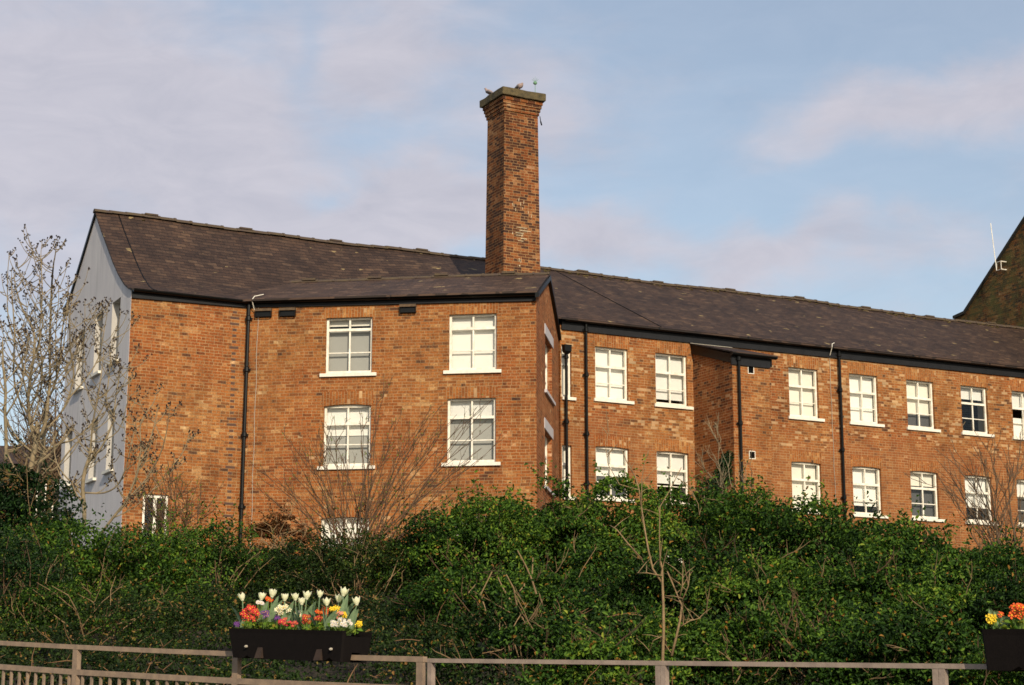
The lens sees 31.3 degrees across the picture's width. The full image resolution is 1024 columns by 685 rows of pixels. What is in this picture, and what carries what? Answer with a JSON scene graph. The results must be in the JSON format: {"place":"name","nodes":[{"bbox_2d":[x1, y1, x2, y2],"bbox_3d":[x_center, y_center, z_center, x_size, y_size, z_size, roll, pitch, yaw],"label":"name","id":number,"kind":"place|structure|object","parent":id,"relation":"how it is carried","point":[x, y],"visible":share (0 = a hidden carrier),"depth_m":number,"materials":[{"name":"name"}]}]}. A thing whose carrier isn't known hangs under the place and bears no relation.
{"place":"outdoors","nodes":[
{"label":"outdoors","id":0,"kind":"place"},
{"bbox_2d":[0,563,830,684],"bbox_3d":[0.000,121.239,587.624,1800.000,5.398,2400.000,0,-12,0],"label":"ground","id":1,"kind":"structure","parent":0,"point":[307,669],"depth_m":24.51,"materials":[{"name":"soil"}]},
{"bbox_2d":[0,383,56,496],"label":"bare tree","id":2,"kind":"object","parent":1,"relation":"on","point":[21,456],"visible":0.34,"depth_m":62.60,"materials":[{"name":"brown plant"}]},
{"bbox_2d":[0,446,59,537],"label":"house","id":3,"kind":"structure","parent":1,"relation":"on","point":[13,459],"depth_m":75.48,"materials":[{"name":"brick"}]},
{"bbox_2d":[0,312,65,461],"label":"ash tree","id":4,"kind":"object","parent":1,"relation":"on","point":[5,412],"visible":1,"depth_m":35.51,"materials":[{"name":"brown plant"}]},
{"bbox_2d":[8,398,62,500],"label":"bare tree","id":5,"kind":"object","parent":1,"relation":"on","point":[46,473],"visible":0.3,"depth_m":62.43,"materials":[{"name":"brown plant"}]},
{"bbox_2d":[21,374,63,503],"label":"bare tree","id":6,"kind":"object","parent":1,"relation":"on","point":[59,459],"visible":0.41,"depth_m":62.56,"materials":[{"name":"brown plant"}]},
{"bbox_2d":[0,438,87,611],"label":"shrub","id":7,"kind":"object","parent":1,"relation":"on","point":[9,498],"visible":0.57,"depth_m":30.58,"materials":[{"name":"green plant"}]},
{"bbox_2d":[0,513,97,656],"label":"shrub","id":8,"kind":"object","parent":1,"relation":"on","point":[8,563],"visible":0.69,"depth_m":25.57,"materials":[{"name":"green plant"}]},
{"bbox_2d":[0,224,139,496],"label":"ash tree","id":9,"kind":"object","parent":1,"relation":"on","point":[36,434],"visible":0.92,"depth_m":36.67,"materials":[{"name":"brown plant"}]},
{"bbox_2d":[0,502,147,590],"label":"shrub","id":10,"kind":"object","parent":1,"relation":"on","point":[38,532],"visible":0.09,"depth_m":29.43,"materials":[{"name":"green plant"}]},
{"bbox_2d":[0,267,149,501],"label":"ash tree","id":11,"kind":"object","parent":1,"relation":"on","point":[43,442],"visible":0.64,"depth_m":38.11,"materials":[{"name":"brown plant"}]},
{"bbox_2d":[25,343,152,527],"bbox_3d":[-7.976,1.687,34.416,2.474,3.661,1.199,0,-12,0],"label":"ash tree","id":12,"kind":"object","parent":1,"relation":"on","point":[94,453],"visible":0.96,"depth_m":34.30,"materials":[{"name":"brown plant"}]},
{"bbox_2d":[1,503,217,631],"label":"shrub","id":13,"kind":"object","parent":1,"relation":"on","point":[101,540],"visible":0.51,"depth_m":28.39,"materials":[{"name":"green plant"}]},
{"bbox_2d":[0,544,231,659],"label":"shrub","id":14,"kind":"object","parent":1,"relation":"on","point":[56,591],"visible":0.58,"depth_m":25.33,"materials":[{"name":"green plant"}]},
{"bbox_2d":[102,382,200,532],"bbox_3d":[-6.568,2.122,33.350,1.626,2.867,0.964,-4,-13,20],"label":"ash tree","id":15,"kind":"object","parent":1,"relation":"on","point":[139,467],"visible":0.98,"depth_m":33.23,"materials":[{"name":"brown plant"}]},
{"bbox_2d":[83,495,243,623],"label":"shrub","id":16,"kind":"object","parent":1,"relation":"on","point":[193,557],"visible":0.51,"depth_m":29.34,"materials":[{"name":"green plant"}]},
{"bbox_2d":[126,456,224,547],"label":"young shrub","id":17,"kind":"object","parent":1,"relation":"on","point":[162,515],"visible":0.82,"depth_m":33.03,"materials":[{"name":"brown plant"}]},
{"bbox_2d":[0,641,426,684],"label":"railing","id":18,"kind":"object","parent":1,"relation":"on","point":[75,671],"visible":0.95,"depth_m":13.71,"materials":[{"name":"paint"}]},
{"bbox_2d":[229,621,372,662],"bbox_3d":[-1.496,2.090,12.808,1.148,0.318,0.314,-9,-15,38],"label":"planter","id":19,"kind":"object","parent":18,"relation":"attached to","point":[315,645],"depth_m":12.63,"materials":[{"name":"black plastic"}]},
{"bbox_2d":[231,592,252,627],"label":"tulip","id":20,"kind":"object","parent":19,"relation":"in","point":[241,598],"visible":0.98,"depth_m":13.15,"materials":[{"name":"white plant"}]},
{"bbox_2d":[240,605,259,628],"bbox_3d":[-1.872,1.972,13.070,0.102,0.205,0.200,8,-14,-33],"label":"primrose","id":21,"kind":"object","parent":19,"relation":"in","point":[247,610],"visible":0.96,"depth_m":13.06,"materials":[{"name":"red plant"}]},
{"bbox_2d":[253,592,268,628],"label":"tulip","id":22,"kind":"object","parent":19,"relation":"in","point":[261,598],"visible":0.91,"depth_m":13.12,"materials":[{"name":"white plant"}]},
{"bbox_2d":[260,610,269,628],"bbox_3d":[-1.752,1.982,12.992,0.119,0.168,0.116,-3,-12,16],"label":"primrose","id":23,"kind":"object","parent":19,"relation":"in","point":[265,613],"visible":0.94,"depth_m":12.99,"materials":[{"name":"purple plant"}]},
{"bbox_2d":[268,589,282,627],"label":"tulip","id":24,"kind":"object","parent":19,"relation":"in","point":[275,604],"visible":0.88,"depth_m":13.10,"materials":[{"name":"green plant"}]},
{"bbox_2d":[274,603,291,628],"bbox_3d":[-1.619,1.948,12.915,0.107,0.217,0.182,4,-12,-18],"label":"primrose","id":25,"kind":"object","parent":19,"relation":"in","point":[280,610],"visible":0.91,"depth_m":12.92,"materials":[{"name":"white plant"}]},
{"bbox_2d":[278,618,290,628],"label":"daisy","id":26,"kind":"object","parent":19,"relation":"in","point":[283,621],"visible":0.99,"depth_m":12.79,"materials":[{"name":"plant"}]},
{"bbox_2d":[277,593,293,628],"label":"tulip","id":27,"kind":"object","parent":19,"relation":"in","point":[284,598],"visible":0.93,"depth_m":12.89,"materials":[{"name":"green plant"}]},
{"bbox_2d":[291,597,304,629],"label":"tulip","id":28,"kind":"object","parent":19,"relation":"in","point":[296,616],"visible":1,"depth_m":12.75,"materials":[{"name":"green plant"}]},
{"bbox_2d":[291,593,305,624],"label":"tulip","id":29,"kind":"object","parent":19,"relation":"in","point":[295,596],"visible":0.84,"depth_m":12.93,"materials":[{"name":"white plant"}]},
{"bbox_2d":[293,590,315,627],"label":"tulip","id":30,"kind":"object","parent":19,"relation":"in","point":[307,594],"visible":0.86,"depth_m":12.88,"materials":[{"name":"green plant"}]},
{"bbox_2d":[301,614,312,629],"bbox_3d":[-1.428,1.955,12.698,0.102,0.142,0.122,-7,-14,30],"label":"primrose","id":31,"kind":"object","parent":19,"relation":"in","point":[305,621],"visible":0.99,"depth_m":12.68,"materials":[{"name":"orange plant"}]},
{"bbox_2d":[308,589,323,625],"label":"tulip","id":32,"kind":"object","parent":19,"relation":"in","point":[320,593],"visible":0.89,"depth_m":12.81,"materials":[{"name":"white plant"}]},
{"bbox_2d":[315,607,328,628],"bbox_3d":[-1.315,1.926,12.671,0.091,0.196,0.112,4,-12,-18],"label":"primrose","id":33,"kind":"object","parent":19,"relation":"in","point":[319,611],"visible":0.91,"depth_m":12.67,"materials":[{"name":"orange plant"}]},
{"bbox_2d":[322,597,337,629],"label":"tulip","id":34,"kind":"object","parent":19,"relation":"in","point":[326,602],"visible":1,"depth_m":12.55,"materials":[{"name":"green plant"}]},
{"bbox_2d":[327,594,353,615],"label":"tulip","id":35,"kind":"object","parent":19,"relation":"in","point":[338,598],"visible":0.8,"depth_m":12.72,"materials":[{"name":"white plant"}]},
{"bbox_2d":[328,587,353,624],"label":"tulip","id":36,"kind":"object","parent":19,"relation":"in","point":[344,605],"visible":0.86,"depth_m":12.62,"materials":[{"name":"green plant"}]},
{"bbox_2d":[330,617,351,630],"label":"white flowers","id":37,"kind":"object","parent":19,"relation":"in","point":[344,624],"visible":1,"depth_m":12.44,"materials":[{"name":"plant"}]},
{"bbox_2d":[343,596,359,635],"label":"tulip","id":38,"kind":"object","parent":19,"relation":"in","point":[354,613],"visible":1,"depth_m":12.48,"materials":[{"name":"green plant"}]},
{"bbox_2d":[341,621,362,634],"bbox_3d":[-1.099,1.935,12.404,0.103,0.098,0.233,11,-16,-44],"label":"primrose","id":39,"kind":"object","parent":19,"relation":"in","point":[359,624],"visible":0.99,"depth_m":12.39,"materials":[{"name":"yellow plant"}]},
{"bbox_2d":[135,495,303,617],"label":"shrub","id":40,"kind":"object","parent":1,"relation":"on","point":[236,554],"visible":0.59,"depth_m":30.55,"materials":[{"name":"green plant"}]},
{"bbox_2d":[244,498,317,549],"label":"shrub","id":41,"kind":"object","parent":1,"relation":"on","point":[266,527],"visible":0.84,"depth_m":35.75,"materials":[{"name":"brown plant"}]},
{"bbox_2d":[210,525,356,606],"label":"shrub","id":42,"kind":"object","parent":1,"relation":"on","point":[265,566],"visible":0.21,"depth_m":32.22,"materials":[{"name":"green plant"}]},
{"bbox_2d":[248,496,426,615],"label":"shrub","id":43,"kind":"object","parent":1,"relation":"on","point":[327,554],"visible":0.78,"depth_m":30.48,"materials":[{"name":"green plant"}]},
{"bbox_2d":[247,372,502,584],"bbox_3d":[-2.741,2.832,37.259,5.201,4.471,2.093,0,-12,0],"label":"bare shrub","id":44,"kind":"object","parent":1,"relation":"on","point":[367,507],"visible":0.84,"depth_m":37.09,"materials":[{"name":"brown plant"}]},
{"bbox_2d":[363,487,535,614],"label":"shrub","id":45,"kind":"object","parent":1,"relation":"on","point":[436,527],"visible":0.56,"depth_m":30.45,"materials":[{"name":"green plant"}]},
{"bbox_2d":[430,488,519,574],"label":"shrub","id":46,"kind":"object","parent":1,"relation":"on","point":[462,512],"visible":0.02,"depth_m":32.59,"materials":[{"name":"green plant"}]},
{"bbox_2d":[385,470,570,615],"bbox_3d":[-0.448,3.518,31.061,3.272,2.505,2.824,0,-12,0],"label":"shrub","id":47,"kind":"object","parent":1,"relation":"on","point":[525,536],"visible":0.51,"depth_m":30.32,"materials":[{"name":"green plant"}]},
{"bbox_2d":[388,518,619,655],"bbox_3d":[-0.059,3.465,24.917,3.274,2.062,2.524,0,-12,0],"label":"shrub","id":48,"kind":"object","parent":1,"relation":"on","point":[442,587],"visible":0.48,"depth_m":24.52,"materials":[{"name":"green plant"}]},
{"bbox_2d":[469,550,541,610],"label":"cut stems","id":49,"kind":"object","parent":1,"relation":"on","point":[511,583],"visible":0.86,"depth_m":22.26,"materials":[{"name":"beige plant"}]},
{"bbox_2d":[413,562,603,684],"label":"shrub","id":50,"kind":"object","parent":1,"relation":"on","point":[507,633],"visible":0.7,"depth_m":20.34,"materials":[{"name":"green plant"}]},
{"bbox_2d":[0,516,1023,684],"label":"undergrowth","id":51,"kind":"object","parent":1,"relation":"on","point":[386,641],"visible":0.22,"depth_m":23.31,"materials":[{"name":"green plant"}]},
{"bbox_2d":[698,450,734,514],"bbox_3d":[4.069,2.851,37.195,0.950,1.365,0.446,0,-12,0],"label":"ivy stump","id":52,"kind":"object","parent":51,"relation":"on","point":[728,458],"visible":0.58,"depth_m":37.18,"materials":[{"name":"green plant"}]},
{"bbox_2d":[58,78,1023,562],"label":"mill building","id":53,"kind":"structure","parent":1,"relation":"on","point":[252,340],"depth_m":50.69,"materials":[{"name":"orange brick"}]},
{"bbox_2d":[142,494,167,533],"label":"window","id":54,"kind":"structure","parent":53,"relation":"in","point":[157,496],"depth_m":45.64,"materials":[{"name":"white paint"}]},
{"bbox_2d":[321,517,368,561],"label":"window","id":55,"kind":"structure","parent":53,"relation":"in","point":[349,525],"depth_m":46.39,"materials":[{"name":"white paint"}]},
{"bbox_2d":[317,405,374,469],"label":"window","id":56,"kind":"structure","parent":53,"relation":"in","point":[351,433],"depth_m":46.86,"materials":[{"name":"white paint"}]},
{"bbox_2d":[319,317,376,376],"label":"window","id":57,"kind":"structure","parent":53,"relation":"in","point":[348,351],"depth_m":47.33,"materials":[{"name":"white paint"}]},
{"bbox_2d":[441,398,500,466],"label":"window","id":58,"kind":"structure","parent":53,"relation":"in","point":[486,440],"depth_m":46.46,"materials":[{"name":"white paint"}]},
{"bbox_2d":[443,314,501,373],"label":"window","id":59,"kind":"structure","parent":53,"relation":"in","point":[473,338],"depth_m":46.90,"materials":[{"name":"white paint"}]},
{"bbox_2d":[544,436,555,497],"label":"window","id":60,"kind":"structure","parent":53,"relation":"in","point":[549,490],"depth_m":49.28,"materials":[{"name":"white paint"}]},
{"bbox_2d":[545,344,555,405],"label":"window","id":61,"kind":"structure","parent":53,"relation":"in","point":[547,393],"depth_m":49.88,"materials":[{"name":"white paint"}]},
{"bbox_2d":[561,345,575,400],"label":"window","id":62,"kind":"structure","parent":53,"relation":"in","point":[562,354],"depth_m":51.93,"materials":[{"name":"white paint"}]},
{"bbox_2d":[562,445,574,499],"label":"window","id":63,"kind":"structure","parent":53,"relation":"in","point":[563,446],"depth_m":51.43,"materials":[{"name":"white paint"}]},
{"bbox_2d":[593,347,633,404],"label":"window","id":64,"kind":"structure","parent":53,"relation":"in","point":[610,364],"depth_m":52.68,"materials":[{"name":"white paint"}]},
{"bbox_2d":[595,447,635,502],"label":"window","id":65,"kind":"structure","parent":53,"relation":"in","point":[617,462],"depth_m":52.13,"materials":[{"name":"white paint"}]},
{"bbox_2d":[657,451,689,505],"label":"window","id":66,"kind":"structure","parent":53,"relation":"in","point":[673,460],"depth_m":53.06,"materials":[{"name":"white paint"}]},
{"bbox_2d":[654,353,693,409],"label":"window","id":67,"kind":"structure","parent":53,"relation":"in","point":[670,369],"depth_m":53.61,"materials":[{"name":"white paint"}]},
{"bbox_2d":[791,462,819,513],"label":"window","id":68,"kind":"structure","parent":53,"relation":"in","point":[800,470],"depth_m":55.17,"materials":[{"name":"white paint"}]},
{"bbox_2d":[788,367,824,421],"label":"window","id":69,"kind":"structure","parent":53,"relation":"in","point":[802,382],"depth_m":55.71,"materials":[{"name":"white paint"}]},
{"bbox_2d":[849,374,884,426],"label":"window","id":70,"kind":"structure","parent":53,"relation":"in","point":[863,402],"depth_m":56.74,"materials":[{"name":"white paint"}]},
{"bbox_2d":[852,467,887,518],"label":"window","id":71,"kind":"structure","parent":53,"relation":"in","point":[864,478],"depth_m":56.18,"materials":[{"name":"white paint"}]},
{"bbox_2d":[906,380,940,432],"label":"window","id":72,"kind":"structure","parent":53,"relation":"in","point":[919,393],"depth_m":57.75,"materials":[{"name":"white paint"}]},
{"bbox_2d":[910,471,944,521],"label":"window","id":73,"kind":"structure","parent":53,"relation":"in","point":[926,492],"depth_m":57.17,"materials":[{"name":"white paint"}]},
{"bbox_2d":[960,386,994,436],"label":"window","id":74,"kind":"structure","parent":53,"relation":"in","point":[968,393],"depth_m":58.78,"materials":[{"name":"white paint"}]},
{"bbox_2d":[965,475,997,524],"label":"window","id":75,"kind":"structure","parent":53,"relation":"in","point":[985,484],"depth_m":58.19,"materials":[{"name":"white paint"}]},
{"bbox_2d":[1011,391,1023,439],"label":"window","id":76,"kind":"structure","parent":53,"relation":"in","point":[1017,397],"depth_m":59.64,"materials":[{"name":"white paint"}]},
{"bbox_2d":[1013,418,1022,435],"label":"card panel","id":77,"kind":"object","parent":53,"relation":"in","point":[1017,429],"visible":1,"depth_m":59.46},
{"bbox_2d":[1016,479,1023,525],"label":"window","id":78,"kind":"structure","parent":53,"relation":"in","point":[1020,486],"depth_m":59.05,"materials":[{"name":"white paint"}]},
{"bbox_2d":[487,460,630,572],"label":"shrub","id":79,"kind":"object","parent":1,"relation":"on","point":[542,513],"visible":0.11,"depth_m":31.57,"materials":[{"name":"green plant"}]},
{"bbox_2d":[474,525,699,656],"bbox_3d":[0.884,3.595,25.849,3.075,1.861,3.233,8,-14,-35],"label":"shrub","id":80,"kind":"object","parent":1,"relation":"on","point":[566,559],"visible":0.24,"depth_m":25.17,"materials":[{"name":"green plant"}]},
{"bbox_2d":[487,593,700,684],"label":"shrub","id":81,"kind":"object","parent":1,"relation":"on","point":[605,647],"visible":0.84,"depth_m":19.10,"materials":[{"name":"green plant"}]},
{"bbox_2d":[529,453,695,589],"bbox_3d":[1.643,3.340,30.919,2.929,2.798,3.070,0,-12,0],"label":"shrub","id":82,"kind":"object","parent":1,"relation":"on","point":[587,520],"visible":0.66,"depth_m":30.29,"materials":[{"name":"green plant"}]},
{"bbox_2d":[600,411,710,665],"bbox_3d":[1.506,2.137,19.174,1.141,2.898,0.221,-1,-12,7],"label":"sapling","id":83,"kind":"object","parent":1,"relation":"on","point":[661,580],"visible":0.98,"depth_m":19.11,"materials":[{"name":"beige plant"}]},
{"bbox_2d":[588,504,797,639],"bbox_3d":[2.634,3.382,25.702,2.810,2.215,2.536,-11,-16,42],"label":"shrub","id":84,"kind":"object","parent":1,"relation":"on","point":[695,575],"visible":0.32,"depth_m":25.29,"materials":[{"name":"green plant"}]},
{"bbox_2d":[623,467,776,574],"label":"shrub","id":85,"kind":"object","parent":1,"relation":"on","point":[693,516],"visible":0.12,"depth_m":32.71,"materials":[{"name":"green plant"}]},
{"bbox_2d":[678,413,761,505],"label":"bare shrub","id":86,"kind":"object","parent":1,"relation":"on","point":[721,478],"visible":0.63,"depth_m":36.05,"materials":[{"name":"brown plant"}]},
{"bbox_2d":[427,658,1023,684],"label":"railing","id":87,"kind":"object","parent":1,"relation":"on","point":[939,674],"visible":1,"depth_m":10.70,"materials":[{"name":"brown paint"}]},
{"bbox_2d":[981,618,1023,671],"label":"planter","id":88,"kind":"object","parent":87,"relation":"on","point":[1004,649],"depth_m":9.45,"materials":[{"name":"black plastic"}]},
{"bbox_2d":[985,614,999,628],"bbox_3d":[2.546,1.476,9.579,0.102,0.117,0.111,4,-12,-18],"label":"primrose","id":89,"kind":"object","parent":88,"relation":"in","point":[991,620],"visible":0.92,"depth_m":9.58,"materials":[{"name":"yellow plant"}]},
{"bbox_2d":[988,608,1017,628],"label":"leafy plant","id":90,"kind":"object","parent":88,"relation":"in","point":[990,611],"visible":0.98,"depth_m":9.59,"materials":[{"name":"green plant"}]},
{"bbox_2d":[1008,603,1023,628],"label":"primrose","id":91,"kind":"object","parent":88,"relation":"in","point":[1016,612],"visible":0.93,"depth_m":9.50,"materials":[{"name":"orange plant"}]},
{"bbox_2d":[609,571,846,684],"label":"shrub","id":92,"kind":"object","parent":1,"relation":"on","point":[691,645],"visible":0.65,"depth_m":20.26,"materials":[{"name":"green plant"}]},
{"bbox_2d":[668,459,822,583],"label":"shrub","id":93,"kind":"object","parent":1,"relation":"on","point":[741,515],"visible":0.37,"depth_m":30.36,"materials":[{"name":"green plant"}]},
{"bbox_2d":[671,533,877,660],"bbox_3d":[3.736,3.497,24.679,2.706,1.902,2.650,6,-13,-27],"label":"shrub","id":94,"kind":"object","parent":1,"relation":"on","point":[775,577],"visible":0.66,"depth_m":24.20,"materials":[{"name":"green plant"}]},
{"bbox_2d":[698,574,902,684],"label":"shrub","id":95,"kind":"object","parent":1,"relation":"on","point":[813,636],"visible":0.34,"depth_m":20.33,"materials":[{"name":"green plant"}]},
{"bbox_2d":[726,475,886,578],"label":"shrub","id":96,"kind":"object","parent":1,"relation":"on","point":[801,521],"visible":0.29,"depth_m":29.34,"materials":[{"name":"green plant"}]},
{"bbox_2d":[779,490,959,584],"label":"shrub","id":97,"kind":"object","parent":1,"relation":"on","point":[852,532],"visible":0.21,"depth_m":28.74,"materials":[{"name":"green plant"}]},
{"bbox_2d":[778,520,985,636],"bbox_3d":[4.935,3.425,24.640,2.999,2.026,2.991,-7,-14,30],"label":"shrub","id":98,"kind":"object","parent":1,"relation":"on","point":[875,574],"visible":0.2,"depth_m":23.90,"materials":[{"name":"green plant"}]},
{"bbox_2d":[774,563,1009,684],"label":"shrub","id":99,"kind":"object","parent":1,"relation":"on","point":[883,640],"visible":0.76,"depth_m":18.98,"materials":[{"name":"green plant"}]},
{"bbox_2d":[843,501,958,585],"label":"shrub","id":100,"kind":"object","parent":1,"relation":"on","point":[890,543],"visible":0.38,"depth_m":27.34,"materials":[{"name":"green plant"}]},
{"bbox_2d":[862,542,1004,663],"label":"shrub","id":101,"kind":"object","parent":1,"relation":"on","point":[958,598],"visible":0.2,"depth_m":23.17,"materials":[{"name":"green plant"}]},
{"bbox_2d":[903,424,1023,549],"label":"bare shrub","id":102,"kind":"object","parent":1,"relation":"on","point":[996,522],"visible":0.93,"depth_m":34.00,"materials":[{"name":"brown plant"}]},
{"bbox_2d":[910,514,1023,592],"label":"shrub","id":103,"kind":"object","parent":1,"relation":"on","point":[954,552],"visible":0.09,"depth_m":26.35,"materials":[{"name":"green plant"}]},
{"bbox_2d":[914,606,1023,684],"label":"shrub","id":104,"kind":"object","parent":1,"relation":"on","point":[962,676],"visible":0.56,"depth_m":18.37,"materials":[{"name":"green plant"}]},
{"bbox_2d":[937,518,1023,596],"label":"shrub","id":105,"kind":"object","parent":1,"relation":"on","point":[1004,565],"visible":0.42,"depth_m":25.13,"materials":[{"name":"green plant"}]},
{"bbox_2d":[946,553,1023,659],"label":"shrub","id":106,"kind":"object","parent":1,"relation":"on","point":[979,606],"visible":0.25,"depth_m":22.16,"materials":[{"name":"green plant"}]},
{"bbox_2d":[953,216,1023,418],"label":"gabled building","id":107,"kind":"structure","parent":1,"relation":"on","point":[998,297],"depth_m":67.36,"materials":[{"name":"brick"}]},
{"bbox_2d":[0,545,962,684],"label":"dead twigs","id":108,"kind":"object","parent":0,"point":[362,621],"visible":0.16,"depth_m":22.44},
{"bbox_2d":[0,0,1023,445],"label":"sky","id":109,"kind":"structure","parent":0,"point":[857,153],"materials":[{"name":"blue"}]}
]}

